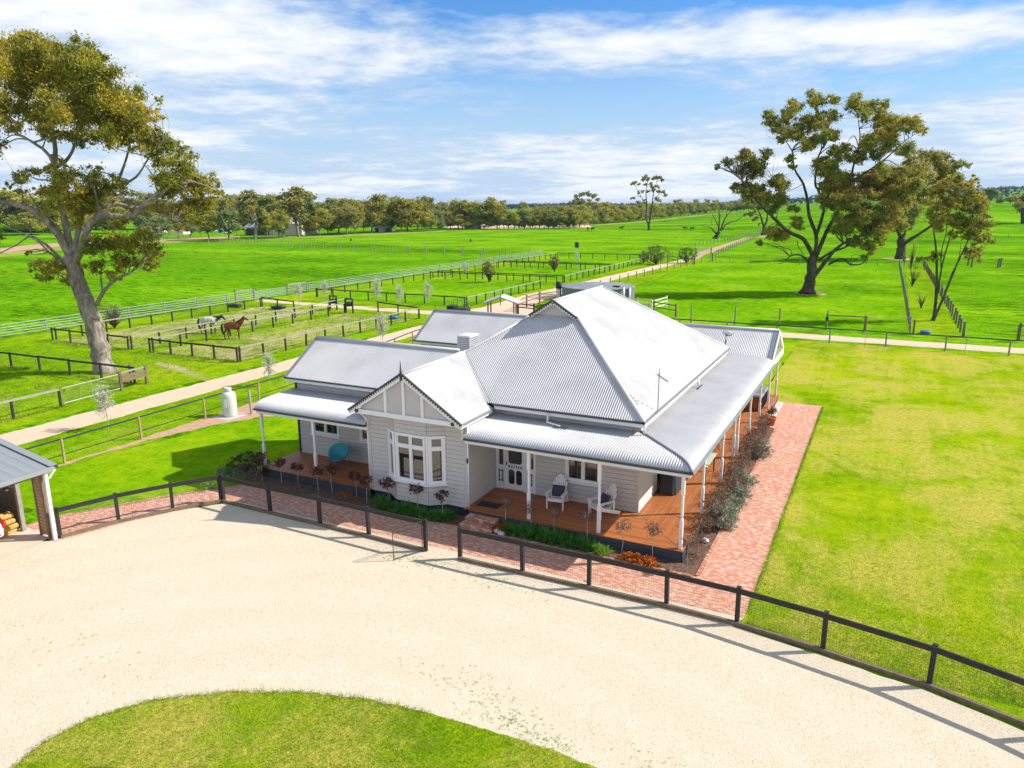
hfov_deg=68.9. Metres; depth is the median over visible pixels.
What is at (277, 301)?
paddock fence
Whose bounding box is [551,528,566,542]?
agapanthus
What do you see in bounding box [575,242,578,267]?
pole box
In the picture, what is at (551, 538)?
agapanthus
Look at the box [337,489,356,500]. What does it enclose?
shrub
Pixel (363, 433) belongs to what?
window frame
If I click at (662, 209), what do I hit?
gum tree
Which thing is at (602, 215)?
gum tree
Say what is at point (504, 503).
standard rose
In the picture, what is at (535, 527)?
agapanthus
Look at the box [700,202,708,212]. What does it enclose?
gum tree
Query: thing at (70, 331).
paddock fence
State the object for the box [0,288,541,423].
paddock tufts
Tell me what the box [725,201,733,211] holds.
gum tree
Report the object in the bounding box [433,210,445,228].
gum tree
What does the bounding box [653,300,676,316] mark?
yard rails
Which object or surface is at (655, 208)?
gum tree
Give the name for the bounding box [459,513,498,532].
front steps
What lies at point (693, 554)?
rose bush
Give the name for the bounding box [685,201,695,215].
gum tree
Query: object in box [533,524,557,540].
agapanthus
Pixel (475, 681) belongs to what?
gravel weeds
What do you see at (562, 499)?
garden armchair
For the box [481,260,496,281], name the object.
shrub
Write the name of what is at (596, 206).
gum tree
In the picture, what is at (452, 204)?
gum tree
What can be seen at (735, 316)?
wire fence
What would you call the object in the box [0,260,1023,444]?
road
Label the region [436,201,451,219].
gum tree
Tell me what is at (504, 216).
gum tree
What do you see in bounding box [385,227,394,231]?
farm shed
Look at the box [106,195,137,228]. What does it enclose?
gum tree
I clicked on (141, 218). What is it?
gum tree
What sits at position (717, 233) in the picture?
dead tree
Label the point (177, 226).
gum tree
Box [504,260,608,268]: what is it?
paddock fence
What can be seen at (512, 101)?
sky
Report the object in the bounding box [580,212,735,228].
mown headland
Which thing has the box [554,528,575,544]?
agapanthus
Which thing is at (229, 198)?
gum tree
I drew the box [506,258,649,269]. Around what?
grazed paddock
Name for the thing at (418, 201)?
gum tree
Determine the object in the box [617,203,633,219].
gum tree
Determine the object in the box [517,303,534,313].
yard rails
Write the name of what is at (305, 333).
paddock fence
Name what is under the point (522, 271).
grazed paddock
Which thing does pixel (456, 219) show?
gum tree
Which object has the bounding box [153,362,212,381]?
worn track
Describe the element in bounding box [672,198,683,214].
gum tree
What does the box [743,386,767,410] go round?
spa tub
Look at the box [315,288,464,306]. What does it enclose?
paddock fence
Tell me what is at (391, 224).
gum tree
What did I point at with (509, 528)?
agapanthus
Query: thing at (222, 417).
slab
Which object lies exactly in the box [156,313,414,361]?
worn paddock
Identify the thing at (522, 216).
gum tree
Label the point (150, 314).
paddock fence
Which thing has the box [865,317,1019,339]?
wire fence
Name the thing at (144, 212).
gum tree
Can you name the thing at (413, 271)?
pasture fence
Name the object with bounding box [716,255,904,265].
wire fence
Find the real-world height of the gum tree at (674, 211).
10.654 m
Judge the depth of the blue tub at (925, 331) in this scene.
63.66 m
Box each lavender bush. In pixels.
[706,497,741,531]
[718,491,748,516]
[724,482,752,501]
[731,468,759,489]
[750,438,774,458]
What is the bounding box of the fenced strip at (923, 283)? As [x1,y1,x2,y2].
[905,267,960,339]
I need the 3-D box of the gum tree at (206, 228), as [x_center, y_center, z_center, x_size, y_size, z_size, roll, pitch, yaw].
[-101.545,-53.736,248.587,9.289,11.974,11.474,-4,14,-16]
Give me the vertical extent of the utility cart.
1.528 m
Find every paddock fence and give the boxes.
[0,352,135,382]
[0,388,62,419]
[50,328,129,349]
[54,297,260,339]
[129,298,344,348]
[148,338,238,362]
[151,303,344,350]
[238,307,419,361]
[261,297,294,310]
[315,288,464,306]
[317,252,555,296]
[377,301,419,314]
[430,271,556,283]
[438,270,563,282]
[466,280,540,306]
[498,261,603,270]
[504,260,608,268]
[557,252,642,259]
[564,256,651,282]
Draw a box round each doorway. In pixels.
[246,229,253,235]
[258,230,264,235]
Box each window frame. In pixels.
[309,422,340,438]
[358,429,366,443]
[387,427,393,479]
[394,432,427,486]
[427,436,447,486]
[563,459,602,487]
[655,473,659,490]
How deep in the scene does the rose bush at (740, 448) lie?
31.72 m
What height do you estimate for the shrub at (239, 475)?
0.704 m
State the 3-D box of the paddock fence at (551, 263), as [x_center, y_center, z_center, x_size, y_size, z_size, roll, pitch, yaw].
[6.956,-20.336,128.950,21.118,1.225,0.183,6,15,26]
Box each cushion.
[552,485,564,496]
[600,492,610,506]
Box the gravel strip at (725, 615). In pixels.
[218,502,742,626]
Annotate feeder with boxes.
[329,295,337,309]
[345,298,353,312]
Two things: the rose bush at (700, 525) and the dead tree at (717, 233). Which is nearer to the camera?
the rose bush at (700, 525)
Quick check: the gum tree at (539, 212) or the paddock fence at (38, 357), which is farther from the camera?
the gum tree at (539, 212)
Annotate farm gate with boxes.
[61,374,119,402]
[255,287,286,297]
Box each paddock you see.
[62,307,325,349]
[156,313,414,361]
[326,279,553,305]
[446,268,607,281]
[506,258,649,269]
[634,262,908,336]
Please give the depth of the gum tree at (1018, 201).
275.58 m
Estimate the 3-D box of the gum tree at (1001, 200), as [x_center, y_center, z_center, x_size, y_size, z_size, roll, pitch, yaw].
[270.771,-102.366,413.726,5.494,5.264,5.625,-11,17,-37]
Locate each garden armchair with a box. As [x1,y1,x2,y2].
[544,474,568,510]
[586,484,619,513]
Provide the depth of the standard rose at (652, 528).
23.35 m
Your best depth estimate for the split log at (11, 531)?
25.79 m
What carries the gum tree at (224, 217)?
on the ground at (986, 291)
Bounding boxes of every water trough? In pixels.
[228,303,241,307]
[270,305,285,309]
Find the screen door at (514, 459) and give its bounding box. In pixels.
[506,450,523,491]
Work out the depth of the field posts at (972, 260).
127.31 m
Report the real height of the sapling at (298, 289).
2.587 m
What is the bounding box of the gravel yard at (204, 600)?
[0,504,1023,767]
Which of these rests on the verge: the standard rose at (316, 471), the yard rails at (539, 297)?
the yard rails at (539, 297)
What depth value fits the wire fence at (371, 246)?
191.53 m
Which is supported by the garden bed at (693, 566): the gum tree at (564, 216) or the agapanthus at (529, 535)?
the agapanthus at (529, 535)
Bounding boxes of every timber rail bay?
[825,314,866,331]
[1018,322,1023,339]
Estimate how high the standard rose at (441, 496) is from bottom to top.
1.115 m
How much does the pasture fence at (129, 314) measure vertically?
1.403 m
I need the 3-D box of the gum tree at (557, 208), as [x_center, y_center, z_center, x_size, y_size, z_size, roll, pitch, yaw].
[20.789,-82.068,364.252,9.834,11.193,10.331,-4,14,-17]
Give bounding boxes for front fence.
[53,474,221,538]
[220,474,427,551]
[457,526,1023,726]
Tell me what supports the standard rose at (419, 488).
on the garden bed at (313, 491)
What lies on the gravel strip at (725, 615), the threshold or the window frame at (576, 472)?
the threshold
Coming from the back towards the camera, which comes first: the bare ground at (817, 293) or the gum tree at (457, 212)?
the gum tree at (457, 212)
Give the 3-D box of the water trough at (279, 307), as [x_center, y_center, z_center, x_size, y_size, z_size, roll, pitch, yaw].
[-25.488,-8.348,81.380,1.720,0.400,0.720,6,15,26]
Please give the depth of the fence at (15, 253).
252.57 m
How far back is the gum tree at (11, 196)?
300.94 m
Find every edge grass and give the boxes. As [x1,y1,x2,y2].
[10,685,433,767]
[77,406,1022,719]
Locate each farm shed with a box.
[170,229,190,233]
[244,223,268,235]
[269,217,317,234]
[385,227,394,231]
[465,225,481,229]
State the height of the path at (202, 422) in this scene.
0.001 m
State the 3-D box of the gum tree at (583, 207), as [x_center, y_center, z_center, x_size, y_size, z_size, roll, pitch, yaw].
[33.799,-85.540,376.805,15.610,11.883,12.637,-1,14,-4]
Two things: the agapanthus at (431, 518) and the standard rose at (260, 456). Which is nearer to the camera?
the agapanthus at (431, 518)
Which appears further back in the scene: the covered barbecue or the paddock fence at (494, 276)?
the paddock fence at (494, 276)
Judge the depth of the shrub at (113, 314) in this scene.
69.13 m
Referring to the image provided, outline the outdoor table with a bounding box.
[701,453,716,483]
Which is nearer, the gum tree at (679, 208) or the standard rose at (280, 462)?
the standard rose at (280, 462)
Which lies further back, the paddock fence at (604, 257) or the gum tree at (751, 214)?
the gum tree at (751, 214)
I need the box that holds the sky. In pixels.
[0,0,1023,205]
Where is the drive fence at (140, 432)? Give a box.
[25,329,419,463]
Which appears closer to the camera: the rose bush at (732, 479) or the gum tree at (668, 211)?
the rose bush at (732, 479)
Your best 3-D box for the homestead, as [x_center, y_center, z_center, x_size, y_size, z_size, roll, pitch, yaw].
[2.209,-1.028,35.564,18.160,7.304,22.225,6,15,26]
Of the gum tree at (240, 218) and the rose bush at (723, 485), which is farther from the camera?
the gum tree at (240, 218)
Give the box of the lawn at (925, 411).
[742,341,1023,728]
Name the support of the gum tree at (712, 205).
on the ground at (986, 291)
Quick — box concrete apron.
[0,527,47,557]
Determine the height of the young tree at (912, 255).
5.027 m
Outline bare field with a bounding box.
[444,223,592,228]
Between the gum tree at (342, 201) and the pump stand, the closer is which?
the pump stand
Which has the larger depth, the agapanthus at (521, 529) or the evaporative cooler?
the evaporative cooler
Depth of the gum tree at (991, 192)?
397.57 m
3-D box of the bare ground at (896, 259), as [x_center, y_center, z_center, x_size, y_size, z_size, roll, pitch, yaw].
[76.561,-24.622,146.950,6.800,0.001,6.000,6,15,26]
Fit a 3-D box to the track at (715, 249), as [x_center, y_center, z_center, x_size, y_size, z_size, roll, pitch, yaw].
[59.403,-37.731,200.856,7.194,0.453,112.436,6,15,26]
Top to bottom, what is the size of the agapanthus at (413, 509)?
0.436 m
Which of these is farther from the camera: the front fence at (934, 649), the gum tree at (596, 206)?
the gum tree at (596, 206)
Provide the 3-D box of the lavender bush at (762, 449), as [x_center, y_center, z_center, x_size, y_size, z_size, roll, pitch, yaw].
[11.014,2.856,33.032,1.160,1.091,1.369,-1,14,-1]
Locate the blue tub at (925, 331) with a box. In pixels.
[920,330,930,333]
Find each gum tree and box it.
[0,27,225,374]
[0,188,30,230]
[0,194,21,225]
[3,211,47,234]
[9,193,69,231]
[68,208,93,234]
[94,196,122,229]
[96,206,130,232]
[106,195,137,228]
[126,189,168,228]
[132,215,153,232]
[147,215,172,239]
[161,198,184,212]
[166,213,185,235]
[175,214,200,237]
[194,208,219,237]
[208,209,246,240]
[212,195,237,227]
[213,194,236,224]
[226,199,249,229]
[231,188,275,238]
[257,210,275,238]
[260,193,281,217]
[264,208,292,237]
[269,185,322,236]
[279,222,288,236]
[298,212,322,235]
[306,208,334,235]
[307,194,335,209]
[322,195,338,211]
[322,210,339,233]
[329,197,359,233]
[330,203,363,234]
[340,198,367,233]
[359,211,371,232]
[361,191,391,232]
[382,210,400,231]
[386,197,427,231]
[407,196,435,229]
[418,210,436,230]
[419,195,444,228]
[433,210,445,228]
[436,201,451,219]
[444,197,467,227]
[444,213,459,228]
[445,214,473,229]
[447,199,478,220]
[460,200,497,228]
[483,199,507,228]
[490,213,503,228]
[495,213,510,225]
[499,200,507,211]
[499,210,516,228]
[509,212,522,228]
[515,209,533,228]
[517,200,529,209]
[518,213,524,228]
[523,213,541,226]
[528,210,543,226]
[536,204,555,226]
[538,208,551,228]
[540,208,557,228]
[545,208,563,228]
[552,212,567,225]
[553,205,560,211]
[558,207,578,227]
[559,205,572,212]
[559,210,571,225]
[561,191,599,206]
[564,204,586,226]
[570,209,582,224]
[574,203,593,214]
[577,211,590,227]
[587,210,599,223]
[588,209,598,224]
[590,202,605,210]
[594,208,606,223]
[599,206,612,223]
[600,202,616,207]
[607,209,614,222]
[609,204,621,222]
[616,210,627,220]
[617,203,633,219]
[626,206,637,221]
[629,205,640,220]
[630,174,667,229]
[635,204,644,220]
[640,204,648,219]
[644,205,655,219]
[648,203,660,218]
[654,206,665,217]
[660,206,667,217]
[665,206,672,217]
[668,203,677,216]
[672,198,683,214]
[674,205,681,216]
[675,202,687,216]
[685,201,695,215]
[690,201,698,214]
[696,203,702,214]
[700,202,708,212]
[704,202,711,213]
[708,203,716,213]
[714,88,929,293]
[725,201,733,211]
[736,201,747,210]
[743,201,771,234]
[883,138,972,258]
[914,170,996,320]
[982,188,1002,200]
[995,196,1004,202]
[1004,197,1012,203]
[1011,192,1023,223]
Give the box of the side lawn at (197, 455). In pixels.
[19,340,798,515]
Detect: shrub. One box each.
[101,303,123,327]
[200,480,217,489]
[216,466,248,478]
[219,450,271,473]
[243,459,268,478]
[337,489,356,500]
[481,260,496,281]
[491,521,510,533]
[548,256,560,271]
[638,250,647,261]
[642,244,672,263]
[675,246,697,262]
[766,405,777,425]
[903,263,920,285]
[915,292,927,307]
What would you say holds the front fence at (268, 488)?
on the ground at (986, 291)
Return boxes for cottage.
[373,224,387,231]
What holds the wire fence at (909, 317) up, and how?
on the ground at (986, 291)
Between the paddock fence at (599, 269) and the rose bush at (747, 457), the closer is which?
the rose bush at (747, 457)
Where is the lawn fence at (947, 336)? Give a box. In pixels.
[671,318,1023,355]
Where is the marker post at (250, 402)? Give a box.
[247,390,252,413]
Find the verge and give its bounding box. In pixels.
[17,260,781,468]
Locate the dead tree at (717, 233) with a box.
[703,204,742,238]
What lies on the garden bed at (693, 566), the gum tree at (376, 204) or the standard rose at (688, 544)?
the standard rose at (688, 544)
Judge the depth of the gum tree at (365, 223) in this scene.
299.24 m
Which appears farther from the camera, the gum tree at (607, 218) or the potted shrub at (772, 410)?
the gum tree at (607, 218)
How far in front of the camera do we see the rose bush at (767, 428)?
35.52 m
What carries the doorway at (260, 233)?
in the farm shed at (249, 231)
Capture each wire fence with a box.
[208,238,500,257]
[239,238,528,255]
[600,256,710,282]
[648,303,828,329]
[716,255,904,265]
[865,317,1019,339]
[898,259,911,332]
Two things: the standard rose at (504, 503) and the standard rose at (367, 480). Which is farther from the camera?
the standard rose at (367, 480)
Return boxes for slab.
[212,412,247,420]
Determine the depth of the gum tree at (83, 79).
47.25 m
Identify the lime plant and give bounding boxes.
[590,541,612,556]
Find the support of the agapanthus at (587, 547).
on the garden bed at (693, 566)
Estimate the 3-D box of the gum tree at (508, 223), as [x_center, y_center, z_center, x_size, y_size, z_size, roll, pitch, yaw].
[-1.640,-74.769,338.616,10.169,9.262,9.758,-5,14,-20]
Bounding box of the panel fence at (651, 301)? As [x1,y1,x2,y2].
[637,296,667,308]
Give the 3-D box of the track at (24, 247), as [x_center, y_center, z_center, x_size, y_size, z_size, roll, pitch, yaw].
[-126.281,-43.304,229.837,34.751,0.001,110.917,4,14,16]
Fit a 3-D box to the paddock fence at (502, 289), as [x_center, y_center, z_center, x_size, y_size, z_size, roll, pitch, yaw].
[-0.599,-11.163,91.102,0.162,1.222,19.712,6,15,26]
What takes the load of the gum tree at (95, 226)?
on the ground at (986, 291)
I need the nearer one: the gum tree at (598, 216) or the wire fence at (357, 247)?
the wire fence at (357, 247)
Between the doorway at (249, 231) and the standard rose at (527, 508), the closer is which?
the standard rose at (527, 508)
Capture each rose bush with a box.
[684,529,709,552]
[688,515,714,535]
[688,548,702,562]
[701,493,726,529]
[704,488,732,505]
[711,476,737,496]
[722,465,744,489]
[723,456,746,483]
[729,455,753,471]
[734,442,754,465]
[739,433,761,456]
[742,427,764,440]
[751,421,765,438]
[757,413,776,431]
[758,421,768,434]
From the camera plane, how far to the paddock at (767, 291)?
90.17 m
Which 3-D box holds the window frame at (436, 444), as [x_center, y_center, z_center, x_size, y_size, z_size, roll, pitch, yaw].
[-2.700,2.765,26.819,0.760,1.870,0.190,-3,14,-9]
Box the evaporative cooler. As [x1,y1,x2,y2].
[457,332,478,350]
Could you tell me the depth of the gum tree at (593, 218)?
394.65 m
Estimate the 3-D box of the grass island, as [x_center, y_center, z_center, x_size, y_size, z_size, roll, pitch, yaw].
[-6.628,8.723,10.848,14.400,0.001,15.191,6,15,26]
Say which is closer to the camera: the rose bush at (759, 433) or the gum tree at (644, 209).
the rose bush at (759, 433)
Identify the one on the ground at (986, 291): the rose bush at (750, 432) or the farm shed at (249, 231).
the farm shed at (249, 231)
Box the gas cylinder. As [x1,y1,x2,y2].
[221,387,237,416]
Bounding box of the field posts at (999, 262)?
[997,258,1002,267]
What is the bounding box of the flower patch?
[616,550,662,567]
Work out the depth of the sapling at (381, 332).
59.88 m
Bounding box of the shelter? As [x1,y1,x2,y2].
[482,294,520,313]
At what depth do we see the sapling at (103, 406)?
37.50 m
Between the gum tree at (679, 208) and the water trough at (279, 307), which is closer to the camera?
the water trough at (279, 307)
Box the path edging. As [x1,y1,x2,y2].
[502,429,776,576]
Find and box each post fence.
[695,229,760,245]
[715,231,761,255]
[923,260,963,335]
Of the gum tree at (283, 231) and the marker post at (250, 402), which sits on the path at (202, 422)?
the marker post at (250, 402)
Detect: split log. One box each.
[0,513,13,519]
[3,527,18,536]
[4,523,18,532]
[5,518,15,525]
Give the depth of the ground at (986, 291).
136.34 m
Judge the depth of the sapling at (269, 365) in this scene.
46.48 m
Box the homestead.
[253,285,783,562]
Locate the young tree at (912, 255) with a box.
[909,240,917,267]
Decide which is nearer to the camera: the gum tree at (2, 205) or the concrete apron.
the concrete apron
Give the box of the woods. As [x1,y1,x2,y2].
[4,185,1023,210]
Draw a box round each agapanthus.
[370,494,390,506]
[374,497,397,509]
[385,501,400,511]
[389,501,414,515]
[398,499,416,511]
[404,502,421,516]
[410,505,431,518]
[425,507,442,521]
[430,507,453,522]
[441,507,458,519]
[494,518,515,527]
[500,524,522,535]
[510,522,532,535]
[515,526,538,540]
[523,522,543,534]
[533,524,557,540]
[538,528,565,544]
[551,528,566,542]
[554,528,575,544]
[557,533,583,549]
[568,534,594,548]
[575,538,601,552]
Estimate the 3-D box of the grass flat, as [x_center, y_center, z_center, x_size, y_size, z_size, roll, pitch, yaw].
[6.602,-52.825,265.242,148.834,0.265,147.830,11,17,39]
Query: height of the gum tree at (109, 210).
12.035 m
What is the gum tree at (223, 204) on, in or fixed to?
on the ground at (986, 291)
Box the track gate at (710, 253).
[694,247,712,263]
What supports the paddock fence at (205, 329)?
on the paddock ground at (155, 384)
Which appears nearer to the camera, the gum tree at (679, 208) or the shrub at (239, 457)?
the shrub at (239, 457)
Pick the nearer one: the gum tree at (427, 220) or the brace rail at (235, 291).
the brace rail at (235, 291)
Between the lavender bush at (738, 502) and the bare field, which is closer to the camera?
the lavender bush at (738, 502)
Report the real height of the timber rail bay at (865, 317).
1.552 m
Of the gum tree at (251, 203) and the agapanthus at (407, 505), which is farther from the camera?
the gum tree at (251, 203)
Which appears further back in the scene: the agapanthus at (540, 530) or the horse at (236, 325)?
the horse at (236, 325)
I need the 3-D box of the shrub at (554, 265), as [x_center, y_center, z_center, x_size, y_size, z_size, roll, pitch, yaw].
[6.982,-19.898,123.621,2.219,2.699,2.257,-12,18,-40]
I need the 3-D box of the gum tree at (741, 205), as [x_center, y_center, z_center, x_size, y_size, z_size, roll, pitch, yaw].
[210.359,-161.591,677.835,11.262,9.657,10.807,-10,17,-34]
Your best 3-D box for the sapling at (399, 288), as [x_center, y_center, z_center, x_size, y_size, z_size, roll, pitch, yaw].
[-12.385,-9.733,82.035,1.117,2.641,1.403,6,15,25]
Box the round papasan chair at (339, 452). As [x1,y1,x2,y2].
[328,443,350,468]
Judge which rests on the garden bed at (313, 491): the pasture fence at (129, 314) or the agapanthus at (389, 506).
the agapanthus at (389, 506)
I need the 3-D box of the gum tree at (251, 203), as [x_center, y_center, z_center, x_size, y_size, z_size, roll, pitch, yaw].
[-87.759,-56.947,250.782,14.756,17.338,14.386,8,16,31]
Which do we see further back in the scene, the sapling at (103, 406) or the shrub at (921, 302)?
the shrub at (921, 302)
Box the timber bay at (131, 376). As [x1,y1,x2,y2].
[117,365,148,390]
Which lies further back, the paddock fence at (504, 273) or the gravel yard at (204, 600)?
the paddock fence at (504, 273)
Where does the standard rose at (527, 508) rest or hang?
on the garden bed at (693, 566)
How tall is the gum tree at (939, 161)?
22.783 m
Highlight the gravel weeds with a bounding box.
[14,550,685,767]
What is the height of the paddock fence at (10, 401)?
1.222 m
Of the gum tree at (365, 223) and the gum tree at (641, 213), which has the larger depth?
the gum tree at (641, 213)
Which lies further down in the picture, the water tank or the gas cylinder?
the gas cylinder
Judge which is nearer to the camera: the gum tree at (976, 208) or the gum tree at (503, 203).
the gum tree at (976, 208)
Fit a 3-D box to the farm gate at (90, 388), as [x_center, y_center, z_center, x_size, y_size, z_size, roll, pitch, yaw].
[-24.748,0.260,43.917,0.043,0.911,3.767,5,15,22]
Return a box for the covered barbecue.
[658,474,681,495]
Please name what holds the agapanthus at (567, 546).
on the garden bed at (693, 566)
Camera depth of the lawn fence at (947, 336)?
58.30 m
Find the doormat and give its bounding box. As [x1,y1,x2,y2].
[477,501,501,508]
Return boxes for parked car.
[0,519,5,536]
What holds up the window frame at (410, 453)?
in the homestead
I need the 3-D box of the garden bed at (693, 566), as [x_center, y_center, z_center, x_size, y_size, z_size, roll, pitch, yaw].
[6.350,3.635,31.591,7.056,0.001,17.389,6,15,26]
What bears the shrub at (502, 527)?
on the garden bed at (693, 566)
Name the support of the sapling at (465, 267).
on the paddock ground at (155, 384)
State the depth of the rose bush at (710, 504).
25.67 m
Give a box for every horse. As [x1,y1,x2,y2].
[197,314,225,332]
[221,315,248,338]
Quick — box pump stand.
[556,281,561,297]
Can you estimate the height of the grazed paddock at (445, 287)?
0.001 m
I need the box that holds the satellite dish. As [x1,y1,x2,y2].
[722,330,731,344]
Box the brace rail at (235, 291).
[234,288,254,302]
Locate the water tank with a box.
[561,282,634,300]
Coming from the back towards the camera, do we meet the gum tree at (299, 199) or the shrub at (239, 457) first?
the gum tree at (299, 199)
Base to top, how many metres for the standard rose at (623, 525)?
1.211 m
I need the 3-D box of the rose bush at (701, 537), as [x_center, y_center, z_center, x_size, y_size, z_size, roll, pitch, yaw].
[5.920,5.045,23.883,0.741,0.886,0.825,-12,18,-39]
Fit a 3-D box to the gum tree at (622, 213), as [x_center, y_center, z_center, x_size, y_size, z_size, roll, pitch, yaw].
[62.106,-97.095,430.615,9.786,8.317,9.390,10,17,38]
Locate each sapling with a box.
[90,385,116,428]
[262,350,277,385]
[294,282,302,302]
[320,281,328,300]
[371,277,381,300]
[374,311,388,340]
[394,284,403,301]
[423,280,433,303]
[461,262,467,279]
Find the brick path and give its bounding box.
[26,402,821,617]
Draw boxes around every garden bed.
[217,462,464,525]
[493,427,773,576]
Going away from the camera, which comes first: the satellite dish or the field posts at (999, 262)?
the satellite dish
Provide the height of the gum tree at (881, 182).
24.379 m
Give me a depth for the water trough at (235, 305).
83.06 m
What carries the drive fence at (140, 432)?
on the ground at (986, 291)
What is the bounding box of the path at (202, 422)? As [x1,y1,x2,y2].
[54,401,272,467]
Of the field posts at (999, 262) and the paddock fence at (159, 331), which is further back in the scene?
the field posts at (999, 262)
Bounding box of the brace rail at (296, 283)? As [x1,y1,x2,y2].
[286,281,307,294]
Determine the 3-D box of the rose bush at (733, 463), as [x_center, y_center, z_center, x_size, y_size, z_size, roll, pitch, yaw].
[8.859,3.462,29.823,0.955,1.142,1.063,7,16,29]
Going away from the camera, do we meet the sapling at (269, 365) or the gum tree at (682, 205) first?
the sapling at (269, 365)
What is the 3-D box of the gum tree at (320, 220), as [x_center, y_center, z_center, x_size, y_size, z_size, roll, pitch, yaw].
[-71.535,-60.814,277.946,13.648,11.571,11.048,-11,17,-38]
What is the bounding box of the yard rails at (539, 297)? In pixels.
[519,291,561,306]
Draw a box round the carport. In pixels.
[0,438,57,539]
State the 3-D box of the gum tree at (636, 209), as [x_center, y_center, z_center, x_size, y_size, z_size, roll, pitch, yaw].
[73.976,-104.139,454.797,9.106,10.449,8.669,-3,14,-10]
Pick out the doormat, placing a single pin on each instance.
(490, 504)
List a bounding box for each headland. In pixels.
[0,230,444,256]
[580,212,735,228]
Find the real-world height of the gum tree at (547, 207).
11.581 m
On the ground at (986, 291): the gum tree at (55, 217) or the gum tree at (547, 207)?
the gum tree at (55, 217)
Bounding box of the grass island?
[13,691,595,767]
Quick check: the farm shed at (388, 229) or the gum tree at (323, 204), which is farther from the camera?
the gum tree at (323, 204)
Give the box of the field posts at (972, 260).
[967,257,973,267]
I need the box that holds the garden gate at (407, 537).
[392,521,422,560]
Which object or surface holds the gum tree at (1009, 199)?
on the ground at (986, 291)
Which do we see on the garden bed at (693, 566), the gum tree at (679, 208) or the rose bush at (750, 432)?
the rose bush at (750, 432)
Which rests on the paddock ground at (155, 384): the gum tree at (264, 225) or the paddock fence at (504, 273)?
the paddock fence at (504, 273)
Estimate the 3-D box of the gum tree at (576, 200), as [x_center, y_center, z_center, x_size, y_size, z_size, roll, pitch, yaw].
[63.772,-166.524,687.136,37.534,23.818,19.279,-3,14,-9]
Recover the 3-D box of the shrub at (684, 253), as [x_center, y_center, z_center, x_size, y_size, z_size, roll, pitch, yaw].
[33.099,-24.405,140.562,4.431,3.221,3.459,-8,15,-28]
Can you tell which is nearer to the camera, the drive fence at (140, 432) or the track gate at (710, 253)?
the drive fence at (140, 432)
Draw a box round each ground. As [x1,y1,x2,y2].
[0,189,1023,730]
[0,256,671,431]
[795,292,825,294]
[882,258,910,259]
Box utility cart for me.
[446,298,470,310]
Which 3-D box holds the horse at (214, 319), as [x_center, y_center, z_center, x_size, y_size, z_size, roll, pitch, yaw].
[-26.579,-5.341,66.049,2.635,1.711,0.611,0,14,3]
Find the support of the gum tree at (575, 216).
on the ground at (986, 291)
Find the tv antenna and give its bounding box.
[656,368,667,412]
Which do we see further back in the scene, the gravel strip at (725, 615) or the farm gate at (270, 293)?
the farm gate at (270, 293)
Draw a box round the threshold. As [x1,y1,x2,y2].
[420,546,465,563]
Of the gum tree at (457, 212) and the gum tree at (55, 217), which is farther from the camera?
the gum tree at (457, 212)
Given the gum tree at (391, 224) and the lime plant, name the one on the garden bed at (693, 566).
the lime plant
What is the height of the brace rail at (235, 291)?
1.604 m
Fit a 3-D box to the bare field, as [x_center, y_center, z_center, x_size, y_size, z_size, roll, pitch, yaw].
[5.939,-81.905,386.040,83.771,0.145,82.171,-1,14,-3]
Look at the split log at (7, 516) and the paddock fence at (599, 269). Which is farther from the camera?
the paddock fence at (599, 269)
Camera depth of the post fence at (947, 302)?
78.03 m
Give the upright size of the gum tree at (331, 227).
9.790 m
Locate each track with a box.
[0,236,239,252]
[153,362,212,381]
[690,235,766,258]
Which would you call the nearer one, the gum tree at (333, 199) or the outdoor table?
the outdoor table
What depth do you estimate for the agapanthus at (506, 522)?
25.86 m
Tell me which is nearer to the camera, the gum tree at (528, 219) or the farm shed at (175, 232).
the farm shed at (175, 232)
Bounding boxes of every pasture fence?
[0,289,255,335]
[286,249,543,294]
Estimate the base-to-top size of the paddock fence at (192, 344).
1.224 m
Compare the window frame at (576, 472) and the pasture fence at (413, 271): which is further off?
the pasture fence at (413, 271)
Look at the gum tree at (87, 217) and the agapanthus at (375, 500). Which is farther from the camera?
the gum tree at (87, 217)
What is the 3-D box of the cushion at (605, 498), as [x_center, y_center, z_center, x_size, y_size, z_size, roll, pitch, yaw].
[3.220,4.022,25.979,0.134,0.400,0.440,24,-2,-34]
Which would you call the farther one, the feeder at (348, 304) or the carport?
the feeder at (348, 304)
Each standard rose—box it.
[251,452,267,479]
[272,458,285,483]
[290,462,303,486]
[309,465,323,493]
[324,462,339,491]
[348,471,361,496]
[357,475,372,502]
[379,477,396,496]
[408,482,423,503]
[433,489,448,513]
[498,496,513,519]
[524,501,536,516]
[545,506,565,525]
[574,509,594,538]
[615,518,631,552]
[646,520,661,556]
[681,535,700,570]
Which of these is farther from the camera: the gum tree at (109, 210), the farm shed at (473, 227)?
the farm shed at (473, 227)
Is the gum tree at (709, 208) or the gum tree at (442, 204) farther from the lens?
the gum tree at (709, 208)
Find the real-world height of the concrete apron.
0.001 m
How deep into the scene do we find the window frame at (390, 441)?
27.79 m
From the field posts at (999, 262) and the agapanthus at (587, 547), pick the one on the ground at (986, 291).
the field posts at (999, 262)

